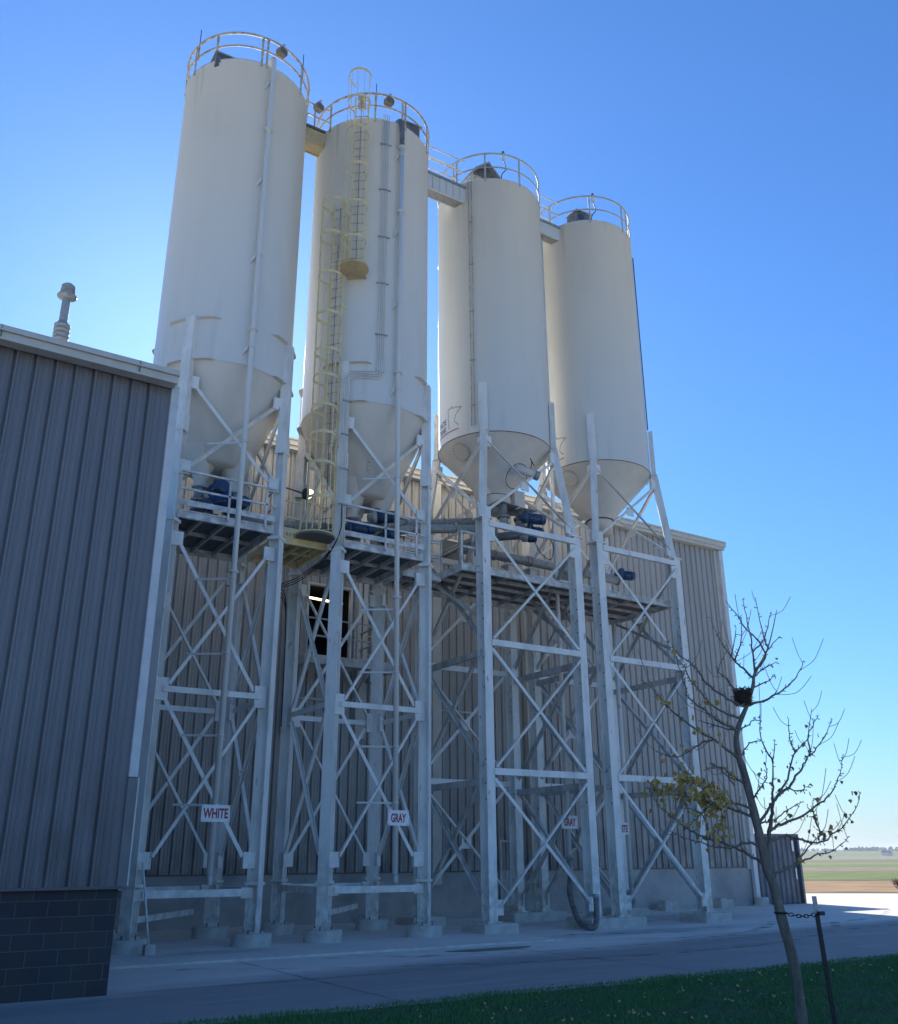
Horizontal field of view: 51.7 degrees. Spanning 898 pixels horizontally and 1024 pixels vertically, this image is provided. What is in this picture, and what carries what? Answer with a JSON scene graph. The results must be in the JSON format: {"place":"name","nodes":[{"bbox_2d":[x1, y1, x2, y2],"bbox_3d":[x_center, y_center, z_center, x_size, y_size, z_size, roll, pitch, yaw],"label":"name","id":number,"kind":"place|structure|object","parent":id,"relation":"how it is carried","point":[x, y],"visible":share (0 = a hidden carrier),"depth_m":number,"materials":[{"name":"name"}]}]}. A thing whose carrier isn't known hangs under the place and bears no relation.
{"place":"outdoors","nodes":[
{"label":"outdoors","id":0,"kind":"place"},
{"bbox_2d":[0,324,179,1003],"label":"metal building","id":1,"kind":"structure","parent":0,"point":[87,435],"depth_m":14.14,"materials":[{"name":"metal"}]},
{"bbox_2d":[52,282,76,340],"bbox_3d":[-6.992,-3.250,16.724,0.344,2.015,0.344,12,-24,-30],"label":"roof vent","id":2,"kind":"object","parent":1,"relation":"on","point":[66,295],"visible":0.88,"depth_m":16.81,"materials":[{"name":"grey metal"}]},
{"bbox_2d":[110,921,556,965],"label":"apron path","id":3,"kind":"structure","parent":0,"point":[172,946],"depth_m":20.32,"materials":[{"name":"concrete"}]},
{"bbox_2d":[182,950,247,953],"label":"powder ground","id":4,"kind":"structure","parent":3,"relation":"on","point":[208,952],"depth_m":18.41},
{"bbox_2d":[142,862,155,955],"bbox_3d":[-6.001,7.896,18.516,0.218,1.692,0.691,15,-25,-35],"label":"guard rod","id":5,"kind":"object","parent":4,"relation":"on","point":[148,948],"visible":1,"depth_m":18.20,"materials":[{"name":"white metal"}]},
{"bbox_2d":[0,893,897,1023],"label":"pavement","id":6,"kind":"structure","parent":0,"point":[869,912],"depth_m":16.15,"materials":[{"name":"concrete"}]},
{"bbox_2d":[111,935,146,954],"bbox_3d":[-6.464,8.665,18.539,0.860,0.380,0.860,12,-24,-30],"label":"concrete footing","id":7,"kind":"object","parent":6,"relation":"on","point":[127,947],"visible":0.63,"depth_m":18.19,"materials":[{"name":"grey concrete"}]},
{"bbox_2d":[113,32,309,939],"bbox_3d":[-6.116,-2.066,24.474,3.708,24.019,3.708,12,-24,-30],"label":"storage silo","id":8,"kind":"object","parent":7,"relation":"on","point":[203,326],"visible":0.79,"depth_m":23.84,"materials":[{"name":"paint"}]},
{"bbox_2d":[197,30,201,59],"bbox_3d":[-7.343,-13.777,27.337,0.052,1.150,0.052,-14,-24,32],"label":"aerial","id":9,"kind":"object","parent":8,"relation":"attached to","point":[199,47],"visible":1,"depth_m":27.24,"materials":[{"name":"white metal"}]},
{"bbox_2d":[190,486,235,512],"bbox_3d":[-5.914,-0.359,22.971,1.394,0.859,0.632,-11,-23,26],"label":"screw feeder","id":10,"kind":"object","parent":8,"relation":"attached to","point":[216,500],"visible":0.69,"depth_m":22.74,"materials":[{"name":"blue metal"}]},
{"bbox_2d":[204,509,230,517],"bbox_3d":[-6.076,0.036,24.032,0.948,0.859,0.475,-2,-20,4],"label":"screw feeder","id":11,"kind":"object","parent":8,"relation":"attached to","point":[209,512],"visible":0.13,"depth_m":23.98,"materials":[{"name":"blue metal"}]},
{"bbox_2d":[210,50,234,66],"bbox_3d":[-6.526,-12.901,27.020,0.800,0.520,0.660,12,-24,-30],"label":"roof hatch","id":12,"kind":"object","parent":8,"relation":"on","point":[219,55],"visible":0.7,"depth_m":26.71,"materials":[{"name":"grey metal"}]},
{"bbox_2d":[172,57,276,884],"bbox_3d":[-5.315,-2.778,23.110,1.042,22.406,0.733,12,-24,-30],"label":"fill pipe","id":13,"kind":"object","parent":8,"relation":"attached to","point":[234,571],"visible":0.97,"depth_m":21.99,"materials":[{"name":"metal"}]},
{"bbox_2d":[200,805,229,821],"bbox_3d":[-4.915,6.347,19.528,0.620,0.340,0.018,12,-24,-30],"label":"sign","id":14,"kind":"object","parent":13,"relation":"attached to","point":[215,813],"visible":1,"depth_m":19.52,"materials":[{"name":"white"}]},
{"bbox_2d":[176,469,276,561],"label":"service platform","id":15,"kind":"structure","parent":8,"relation":"attached to","point":[210,536],"depth_m":22.97,"materials":[{"name":"white metal"}]},
{"bbox_2d":[207,479,249,516],"bbox_3d":[-5.571,-0.360,23.253,0.927,0.884,1.223,12,-24,-30],"label":"screw feeder","id":16,"kind":"object","parent":8,"relation":"attached to","point":[219,486],"visible":0.44,"depth_m":22.97,"materials":[{"name":"blue metal"}]},
{"bbox_2d":[276,44,287,58],"bbox_3d":[-4.907,-13.566,27.269,0.220,0.375,0.270,-15,-25,34],"label":"floodlight","id":17,"kind":"object","parent":8,"relation":"attached to","point":[281,52],"visible":1,"depth_m":27.17,"materials":[{"name":"grey metal"}]},
{"bbox_2d":[286,487,312,499],"bbox_3d":[-3.938,-0.520,24.083,0.794,0.240,0.202,12,-24,-30],"label":"floodlight","id":18,"kind":"object","parent":8,"relation":"attached to","point":[304,493],"visible":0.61,"depth_m":24.14,"materials":[{"name":"black metal"}]},
{"bbox_2d":[191,923,228,938],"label":"concrete footing","id":19,"kind":"object","parent":6,"relation":"on","point":[216,932],"visible":0.79,"depth_m":21.63,"materials":[{"name":"grey concrete"}]},
{"bbox_2d":[230,929,271,947],"bbox_3d":[-4.237,9.150,19.872,0.860,0.380,0.860,12,-24,-30],"label":"concrete footing","id":20,"kind":"object","parent":6,"relation":"on","point":[247,940],"visible":0.79,"depth_m":19.54,"materials":[{"name":"grey concrete"}]},
{"bbox_2d":[260,920,294,935],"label":"concrete footing","id":21,"kind":"object","parent":6,"relation":"on","point":[284,928],"visible":0.69,"depth_m":22.47,"materials":[{"name":"grey concrete"}]},
{"bbox_2d":[239,961,401,1000],"bbox_3d":[-2.263,7.415,14.753,0.062,0.001,6.178,12,-24,-30],"label":"pavement joint","id":22,"kind":"object","parent":6,"relation":"on","point":[325,982],"visible":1,"depth_m":14.21,"materials":[{"name":"grey concrete"}]},
{"bbox_2d":[303,926,341,943],"bbox_3d":[-2.820,9.458,20.721,0.860,0.380,0.860,12,-24,-30],"label":"concrete footing","id":23,"kind":"object","parent":6,"relation":"on","point":[319,936],"visible":0.75,"depth_m":20.39,"materials":[{"name":"grey concrete"}]},
{"bbox_2d":[267,92,432,929],"bbox_3d":[-2.472,-1.272,26.655,3.748,24.019,3.748,12,-24,-30],"label":"storage silo","id":24,"kind":"object","parent":23,"relation":"on","point":[371,443],"visible":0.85,"depth_m":25.70,"materials":[{"name":"paint"}]},
{"bbox_2d":[231,516,331,532],"bbox_3d":[-4.398,0.627,25.737,3.631,1.307,0.364,13,-24,-32],"label":"conveyor tube","id":25,"kind":"object","parent":24,"relation":"attached to","point":[292,524],"visible":0.32,"depth_m":25.77,"materials":[{"name":"grey metal"}]},
{"bbox_2d":[248,499,335,568],"bbox_3d":[-4.059,0.509,24.430,1.472,1.192,2.690,12,-24,-30],"label":"catwalk","id":26,"kind":"object","parent":24,"relation":"attached to","point":[301,548],"visible":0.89,"depth_m":24.01,"materials":[{"name":"paint"}]},
{"bbox_2d":[280,505,341,726],"bbox_3d":[-3.736,2.685,24.101,0.324,5.401,2.902,15,-25,-35],"label":"cable bundle","id":27,"kind":"object","parent":24,"relation":"attached to","point":[325,556],"visible":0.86,"depth_m":24.50,"materials":[{"name":"black rubber"}]},
{"bbox_2d":[305,101,329,156],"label":"walkway bridge","id":28,"kind":"structure","parent":24,"relation":"attached to","point":[315,141],"depth_m":29.18,"materials":[{"name":"paint"}]},
{"bbox_2d":[313,100,323,113],"bbox_3d":[-4.127,-12.898,29.448,0.220,0.375,0.270,-17,-26,37],"label":"floodlight","id":29,"kind":"object","parent":28,"relation":"attached to","point":[318,107],"visible":1,"depth_m":29.36,"materials":[{"name":"grey metal"}]},
{"bbox_2d":[305,195,347,532],"bbox_3d":[-3.293,-4.404,25.554,0.707,10.600,0.965,-9,-22,22],"label":"caged ladder","id":30,"kind":"object","parent":24,"relation":"attached to","point":[325,403],"visible":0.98,"depth_m":25.21,"materials":[{"name":"yellow metal"}]},
{"bbox_2d":[340,67,371,279],"bbox_3d":[-2.711,-10.145,27.534,0.840,7.005,0.955,-2,-20,5],"label":"caged ladder","id":31,"kind":"object","parent":24,"relation":"attached to","point":[351,268],"visible":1,"depth_m":27.10,"materials":[{"name":"yellow metal"}]},
{"bbox_2d":[345,518,374,539],"bbox_3d":[-2.531,0.378,25.158,0.884,0.748,1.141,6,-21,-15],"label":"screw feeder","id":32,"kind":"object","parent":24,"relation":"attached to","point":[359,528],"visible":0.73,"depth_m":24.62,"materials":[{"name":"blue metal"}]},
{"bbox_2d":[358,96,365,111],"bbox_3d":[-2.725,-12.850,29.088,0.200,0.550,0.147,12,-24,-30],"label":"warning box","id":33,"kind":"object","parent":24,"relation":"attached to","point":[362,98],"visible":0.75,"depth_m":29.03,"materials":[{"name":"metal"}]},
{"bbox_2d":[301,503,424,584],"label":"service platform","id":34,"kind":"structure","parent":24,"relation":"attached to","point":[370,564],"depth_m":25.23,"materials":[{"name":"white metal"}]},
{"bbox_2d":[338,115,391,544],"bbox_3d":[-2.332,-5.743,26.343,1.215,14.150,0.196,5,-21,-15],"label":"conduit run","id":35,"kind":"object","parent":24,"relation":"attached to","point":[348,401],"visible":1,"depth_m":25.93,"materials":[{"name":"paint"}]},
{"bbox_2d":[356,119,405,882],"bbox_3d":[-1.658,-1.916,25.274,1.121,22.344,0.733,12,-24,-30],"label":"fill pipe","id":36,"kind":"object","parent":24,"relation":"attached to","point":[396,597],"visible":0.94,"depth_m":24.22,"materials":[{"name":"metal"}]},
{"bbox_2d":[388,810,408,825],"bbox_3d":[-1.187,7.177,21.753,0.560,0.340,0.018,12,-24,-30],"label":"sign","id":37,"kind":"object","parent":36,"relation":"attached to","point":[398,817],"visible":1,"depth_m":21.75,"materials":[{"name":"white"}]},
{"bbox_2d":[367,508,394,544],"bbox_3d":[-1.768,0.423,25.653,0.889,0.994,0.833,-7,-22,18],"label":"motor","id":38,"kind":"object","parent":24,"relation":"attached to","point":[376,518],"visible":0.46,"depth_m":25.51,"materials":[{"name":"blue metal"}]},
{"bbox_2d":[384,93,393,107],"bbox_3d":[-1.871,-12.908,29.050,0.270,0.375,0.220,15,-25,-36],"label":"floodlight","id":39,"kind":"object","parent":24,"relation":"attached to","point":[388,100],"visible":1,"depth_m":28.96,"materials":[{"name":"grey metal"}]},
{"bbox_2d":[406,120,422,136],"bbox_3d":[-1.369,-12.192,29.971,0.800,0.520,0.660,12,-24,-30],"label":"dust collector","id":40,"kind":"object","parent":24,"relation":"on","point":[414,128],"visible":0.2,"depth_m":29.83,"materials":[{"name":"grey metal"}]},
{"bbox_2d":[109,939,562,969],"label":"kerb","id":41,"kind":"structure","parent":6,"relation":"on","point":[293,956],"depth_m":18.05,"materials":[{"name":"grey concrete"}]},
{"bbox_2d":[355,916,387,930],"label":"concrete footing","id":42,"kind":"object","parent":6,"relation":"on","point":[380,924],"visible":0.75,"depth_m":23.80,"materials":[{"name":"grey concrete"}]},
{"bbox_2d":[396,915,445,925],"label":"concrete footing","id":43,"kind":"object","parent":6,"relation":"on","point":[408,920],"visible":0.52,"depth_m":25.60,"materials":[{"name":"grey concrete"}]},
{"bbox_2d":[406,921,441,937],"bbox_3d":[-0.593,9.943,22.053,0.860,0.380,0.860,12,-24,-30],"label":"concrete footing","id":44,"kind":"object","parent":6,"relation":"on","point":[423,931],"visible":0.82,"depth_m":21.72,"materials":[{"name":"grey concrete"}]},
{"bbox_2d":[114,432,770,932],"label":"metal building","id":45,"kind":"structure","parent":6,"relation":"on","point":[176,860],"depth_m":30.23,"materials":[{"name":"grey metal"}]},
{"bbox_2d":[304,581,352,657],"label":"door","id":46,"kind":"structure","parent":45,"relation":"in","point":[315,591],"depth_m":31.99,"materials":[{"name":"black"}]},
{"bbox_2d":[296,539,393,701],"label":"staircase","id":47,"kind":"structure","parent":45,"relation":"attached to","point":[352,664],"depth_m":27.92,"materials":[{"name":"metal"}]},
{"bbox_2d":[441,538,457,559],"bbox_3d":[-0.029,1.365,32.577,0.970,0.870,0.050,12,-24,-30],"label":"window","id":48,"kind":"structure","parent":45,"relation":"in","point":[447,543],"depth_m":32.66,"materials":[{"name":"glass"}]},
{"bbox_2d":[442,535,474,557],"bbox_3d":[0.434,1.123,31.001,0.320,0.706,3.258,7,-22,-20],"label":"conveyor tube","id":49,"kind":"object","parent":45,"relation":"attached to","point":[467,542],"visible":0.33,"depth_m":31.46,"materials":[{"name":"grey metal"}]},
{"bbox_2d":[498,840,510,910],"bbox_3d":[2.018,11.883,30.117,0.940,2.300,0.160,12,-24,-30],"label":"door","id":50,"kind":"structure","parent":45,"relation":"in","point":[503,875],"depth_m":29.95,"materials":[{"name":"metal"}]},
{"bbox_2d":[550,571,567,580],"bbox_3d":[4.422,2.732,35.092,1.420,1.020,0.050,12,-24,-30],"label":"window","id":51,"kind":"structure","parent":45,"relation":"in","point":[565,576],"depth_m":35.15,"materials":[{"name":"grey glass"}]},
{"bbox_2d":[445,946,530,951],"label":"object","id":52,"kind":"structure","parent":6,"relation":"on","point":[493,949],"depth_m":19.13,"materials":[{"name":"grey concrete"}]},
{"bbox_2d":[461,921,518,933],"bbox_3d":[1.020,10.405,23.161,1.030,0.270,1.050,12,-24,-30],"label":"concrete footing","id":53,"kind":"object","parent":6,"relation":"on","point":[491,928],"visible":0.67,"depth_m":22.84,"materials":[{"name":"grey concrete"}]},
{"bbox_2d":[409,153,604,923],"bbox_3d":[1.481,-0.369,29.645,3.820,24.444,3.930,12,-24,-30],"label":"storage silo","id":54,"kind":"object","parent":53,"relation":"on","point":[509,429],"visible":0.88,"depth_m":28.97,"materials":[{"name":"beige paint"}]},
{"bbox_2d":[423,143,465,207],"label":"walkway bridge","id":55,"kind":"structure","parent":54,"relation":"attached to","point":[446,191],"depth_m":31.54,"materials":[{"name":"beige paint"}]},
{"bbox_2d":[468,179,475,425],"bbox_3d":[0.733,-7.085,30.305,0.162,9.400,0.038,-9,-22,21],"label":"cable run","id":56,"kind":"object","parent":54,"relation":"attached to","point":[473,359],"visible":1,"depth_m":30.09,"materials":[{"name":"paint"}]},
{"bbox_2d":[460,161,500,183],"bbox_3d":[1.122,-11.734,32.456,1.120,0.610,1.000,12,-24,-30],"label":"roof hatch","id":57,"kind":"object","parent":54,"relation":"on","point":[476,173],"visible":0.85,"depth_m":32.20,"materials":[{"name":"grey metal"}]},
{"bbox_2d":[501,151,505,178],"bbox_3d":[1.842,-11.886,32.111,0.201,1.232,0.372,12,-24,-30],"label":"beacon","id":58,"kind":"object","parent":54,"relation":"attached to","point":[503,156],"visible":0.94,"depth_m":32.08,"materials":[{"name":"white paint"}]},
{"bbox_2d":[471,481,537,516],"bbox_3d":[1.670,-0.696,29.597,2.050,1.580,1.437,12,-24,-30],"label":"discharge chute","id":59,"kind":"object","parent":54,"relation":"attached to","point":[515,502],"visible":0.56,"depth_m":29.33,"materials":[{"name":"paint"}]},
{"bbox_2d":[497,504,509,523],"bbox_3d":[1.698,0.101,28.914,0.400,0.650,0.400,12,-24,-30],"label":"screw feeder","id":60,"kind":"object","parent":59,"relation":"attached to","point":[503,517],"visible":0.78,"depth_m":28.79,"materials":[{"name":"grey metal"}]},
{"bbox_2d":[513,510,545,527],"bbox_3d":[2.458,0.168,29.070,0.864,0.673,0.992,7,-22,-20],"label":"motor","id":61,"kind":"object","parent":59,"relation":"attached to","point":[521,519],"visible":0.86,"depth_m":28.66,"materials":[{"name":"blue metal"}]},
{"bbox_2d":[506,458,540,488],"bbox_3d":[2.260,-1.228,28.984,0.909,0.784,0.970,12,-24,-30],"label":"air filter","id":62,"kind":"object","parent":54,"relation":"attached to","point":[525,471],"visible":0.81,"depth_m":28.71,"materials":[{"name":"paint"}]},
{"bbox_2d":[407,530,671,650],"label":"service platform","id":63,"kind":"structure","parent":54,"relation":"attached to","point":[512,590],"depth_m":29.00,"materials":[{"name":"white metal"}]},
{"bbox_2d":[383,536,440,592],"bbox_3d":[-1.176,1.583,27.532,1.280,1.195,1.555,12,-24,-30],"label":"catwalk","id":64,"kind":"object","parent":63,"relation":"attached to","point":[406,580],"visible":0.45,"depth_m":27.19,"materials":[{"name":"white metal"}]},
{"bbox_2d":[361,517,474,586],"bbox_3d":[-0.841,0.951,28.284,4.361,2.441,0.530,12,-24,-29],"label":"conveyor tube","id":65,"kind":"object","parent":63,"relation":"on","point":[451,521],"visible":0.41,"depth_m":28.84,"materials":[{"name":"grey metal"}]},
{"bbox_2d":[374,523,496,581],"bbox_3d":[-0.365,1.009,27.753,4.080,1.958,0.350,10,-23,-25],"label":"conveyor tube","id":66,"kind":"object","parent":63,"relation":"on","point":[440,528],"visible":0.4,"depth_m":27.96,"materials":[{"name":"grey metal"}]},
{"bbox_2d":[490,524,553,559],"bbox_3d":[2.257,0.876,28.886,2.200,1.228,0.555,7,-22,-20],"label":"screw feeder","id":67,"kind":"object","parent":66,"relation":"attached to","point":[503,536],"visible":0.71,"depth_m":28.72,"materials":[{"name":"grey metal"}]},
{"bbox_2d":[457,545,635,585],"bbox_3d":[3.417,2.303,30.971,7.105,1.740,0.465,11,-23,-28],"label":"conveyor tube","id":68,"kind":"object","parent":63,"relation":"on","point":[528,561],"visible":0.7,"depth_m":30.78,"materials":[{"name":"grey metal"}]},
{"bbox_2d":[536,193,560,244],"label":"walkway bridge","id":69,"kind":"structure","parent":54,"relation":"attached to","point":[550,233],"depth_m":33.95,"materials":[{"name":"beige paint"}]},
{"bbox_2d":[541,237,574,871],"bbox_3d":[3.398,-0.047,30.189,0.280,22.100,0.280,12,-24,-30],"label":"fill pipe","id":70,"kind":"object","parent":54,"relation":"attached to","point":[569,857],"visible":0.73,"depth_m":28.65,"materials":[{"name":"white metal"}]},
{"bbox_2d":[561,815,577,828],"bbox_3d":[3.481,8.945,26.741,0.600,0.360,0.018,12,-24,-30],"label":"sign","id":71,"kind":"object","parent":54,"relation":"attached to","point":[571,822],"visible":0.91,"depth_m":26.75,"materials":[{"name":"white"}]},
{"bbox_2d":[123,934,889,993],"bbox_3d":[6.302,9.211,19.700,26.104,0.001,0.072,12,-24,-30],"label":"pavement joint","id":72,"kind":"object","parent":6,"relation":"on","point":[446,968],"visible":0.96,"depth_m":15.52,"materials":[{"name":"grey concrete"}]},
{"bbox_2d":[498,910,566,922],"bbox_3d":[2.449,12.122,27.795,1.950,0.270,1.050,12,-24,-30],"label":"concrete footing","id":73,"kind":"object","parent":6,"relation":"on","point":[533,916],"visible":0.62,"depth_m":27.34,"materials":[{"name":"grey concrete"}]},
{"bbox_2d":[567,875,599,930],"bbox_3d":[3.474,10.467,25.041,0.544,1.391,2.410,4,-21,-10],"label":"unloading hose","id":74,"kind":"object","parent":6,"relation":"on","point":[586,926],"visible":0.87,"depth_m":24.17,"materials":[{"name":"grey rubber"}]},
{"bbox_2d":[491,945,697,971],"bbox_3d":[2.544,8.460,17.629,0.063,0.001,6.125,12,-24,-30],"label":"pavement joint","id":75,"kind":"object","parent":6,"relation":"on","point":[611,960],"visible":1,"depth_m":17.01,"materials":[{"name":"grey concrete"}]},
{"bbox_2d":[657,900,678,910],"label":"concrete block","id":76,"kind":"structure","parent":6,"relation":"on","point":[665,905],"depth_m":32.31,"materials":[{"name":"grey concrete"}]},
{"bbox_2d":[713,898,733,907],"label":"concrete block","id":77,"kind":"structure","parent":6,"relation":"on","point":[722,903],"depth_m":33.85,"materials":[{"name":"grey concrete"}]},
{"bbox_2d":[754,834,806,904],"bbox_3d":[12.216,14.614,37.797,2.740,2.760,3.170,12,-24,-30],"label":"shipping container","id":78,"kind":"object","parent":6,"relation":"on","point":[790,881],"visible":0.3,"depth_m":36.90,"materials":[{"name":"metal"}]},
{"bbox_2d":[0,0,897,850],"label":"sky","id":79,"kind":"structure","parent":0,"point":[748,148],"materials":[{"name":"blue"}]},
{"bbox_2d":[142,953,897,1023],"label":"lawn","id":80,"kind":"structure","parent":0,"point":[731,1008],"depth_m":11.42,"materials":[{"name":"green plant"}]},
{"bbox_2d":[226,955,894,1023],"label":"fallen leaves","id":81,"kind":"object","parent":80,"relation":"on","point":[692,1017],"visible":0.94,"depth_m":11.70,"materials":[{"name":"brown plant"}]},
{"bbox_2d":[636,590,861,1023],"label":"tree","id":82,"kind":"object","parent":80,"relation":"on","point":[765,859],"visible":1,"depth_m":10.77,"materials":[{"name":"brown plant"}]},
{"bbox_2d":[730,685,753,707],"bbox_3d":[3.520,2.217,11.129,0.267,0.261,0.258,12,-24,-30],"label":"bird nest","id":83,"kind":"object","parent":82,"relation":"on","point":[743,696],"visible":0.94,"depth_m":11.06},
{"bbox_2d":[774,911,824,917],"bbox_3d":[3.820,4.401,10.142,0.143,0.076,0.558,17,-27,-39],"label":"tie chain","id":84,"kind":"object","parent":82,"relation":"attached to","point":[820,913],"visible":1,"depth_m":10.10,"materials":[{"name":"black metal"}]},
{"bbox_2d":[812,896,837,1023],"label":"fence post","id":85,"kind":"object","parent":80,"relation":"on","point":[825,964],"visible":1,"depth_m":9.84,"materials":[{"name":"black metal"}]},
{"bbox_2d":[606,928,696,933],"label":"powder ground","id":86,"kind":"structure","parent":0,"point":[652,931],"depth_m":23.46,"materials":[{"name":"grey concrete"}]},
{"bbox_2d":[647,917,679,919],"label":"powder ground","id":87,"kind":"structure","parent":0,"point":[663,918],"depth_m":28.27,"materials":[{"name":"grey concrete"}]},
{"bbox_2d":[566,915,646,929],"bbox_3d":[4.276,11.114,25.110,1.950,0.270,1.050,12,-24,-30],"label":"concrete footing","id":88,"kind":"object","parent":87,"relation":"on","point":[608,922],"visible":0.57,"depth_m":24.77,"materials":[{"name":"grey concrete"}]},
{"bbox_2d":[522,195,716,916],"bbox_3d":[5.105,0.418,31.813,3.770,24.444,3.934,12,-24,-30],"label":"storage silo","id":89,"kind":"object","parent":88,"relation":"on","point":[596,386],"visible":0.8,"depth_m":31.07,"materials":[{"name":"beige paint"}]},
{"bbox_2d":[565,208,591,222],"bbox_3d":[4.853,-10.793,34.477,0.800,0.520,0.660,12,-24,-30],"label":"roof hatch","id":90,"kind":"object","parent":89,"relation":"on","point":[577,215],"visible":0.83,"depth_m":34.25,"materials":[{"name":"grey metal"}]},
{"bbox_2d":[591,193,595,219],"bbox_3d":[5.258,-11.124,34.149,0.201,1.232,0.372,12,-24,-30],"label":"beacon","id":91,"kind":"object","parent":89,"relation":"attached to","point":[592,197],"visible":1,"depth_m":34.12,"materials":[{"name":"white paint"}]},
{"bbox_2d":[611,623,636,907],"bbox_3d":[5.612,7.964,29.955,0.260,8.900,0.260,12,-24,-30],"label":"support column","id":92,"kind":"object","parent":89,"relation":"attached to","point":[624,783],"visible":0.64,"depth_m":29.87,"materials":[{"name":"white metal"}]},
{"bbox_2d":[621,823,628,834],"bbox_3d":[5.385,9.889,28.961,0.600,0.360,0.018,12,-24,-30],"label":"sign","id":93,"kind":"object","parent":92,"relation":"attached to","point":[625,829],"visible":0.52,"depth_m":29.03,"materials":[{"name":"white"}]},
{"bbox_2d":[632,258,647,429],"bbox_3d":[6.904,-6.187,33.519,0.040,7.100,0.035,12,-24,-30],"label":"cable run","id":94,"kind":"object","parent":89,"relation":"attached to","point":[640,345],"visible":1,"depth_m":33.42,"materials":[{"name":"grey"}]},
{"bbox_2d":[603,907,648,915],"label":"concrete footing","id":95,"kind":"object","parent":87,"relation":"on","point":[640,911],"visible":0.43,"depth_m":29.45,"materials":[{"name":"grey concrete"}]},
{"bbox_2d":[679,911,731,922],"bbox_3d":[7.481,11.812,27.029,1.050,0.270,1.050,12,-24,-30],"label":"concrete footing","id":96,"kind":"object","parent":87,"relation":"on","point":[701,917],"visible":0.76,"depth_m":26.69,"materials":[{"name":"grey concrete"}]},
{"bbox_2d":[800,851,897,892],"bbox_3d":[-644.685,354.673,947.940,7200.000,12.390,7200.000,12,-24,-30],"label":"ground","id":97,"kind":"structure","parent":0,"point":[858,872],"depth_m":100.70,"materials":[{"name":"green plant"}]},
{"bbox_2d":[800,846,897,850],"bbox_3d":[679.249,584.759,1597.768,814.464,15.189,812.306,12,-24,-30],"label":"distant woods","id":98,"kind":"object","parent":97,"relation":"on","point":[873,848],"visible":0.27,"depth_m":1371.12,"materials":[{"name":"grey"}]},
{"bbox_2d":[881,850,892,855],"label":"farmhouse","id":99,"kind":"object","parent":97,"relation":"on","point":[886,853],"visible":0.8,"depth_m":770.30,"materials":[{"name":"white paint"}]},
{"bbox_2d":[891,879,897,888],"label":"dry brush","id":100,"kind":"object","parent":97,"relation":"on","point":[895,880],"visible":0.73,"depth_m":60.59,"materials":[{"name":"brown plant"}]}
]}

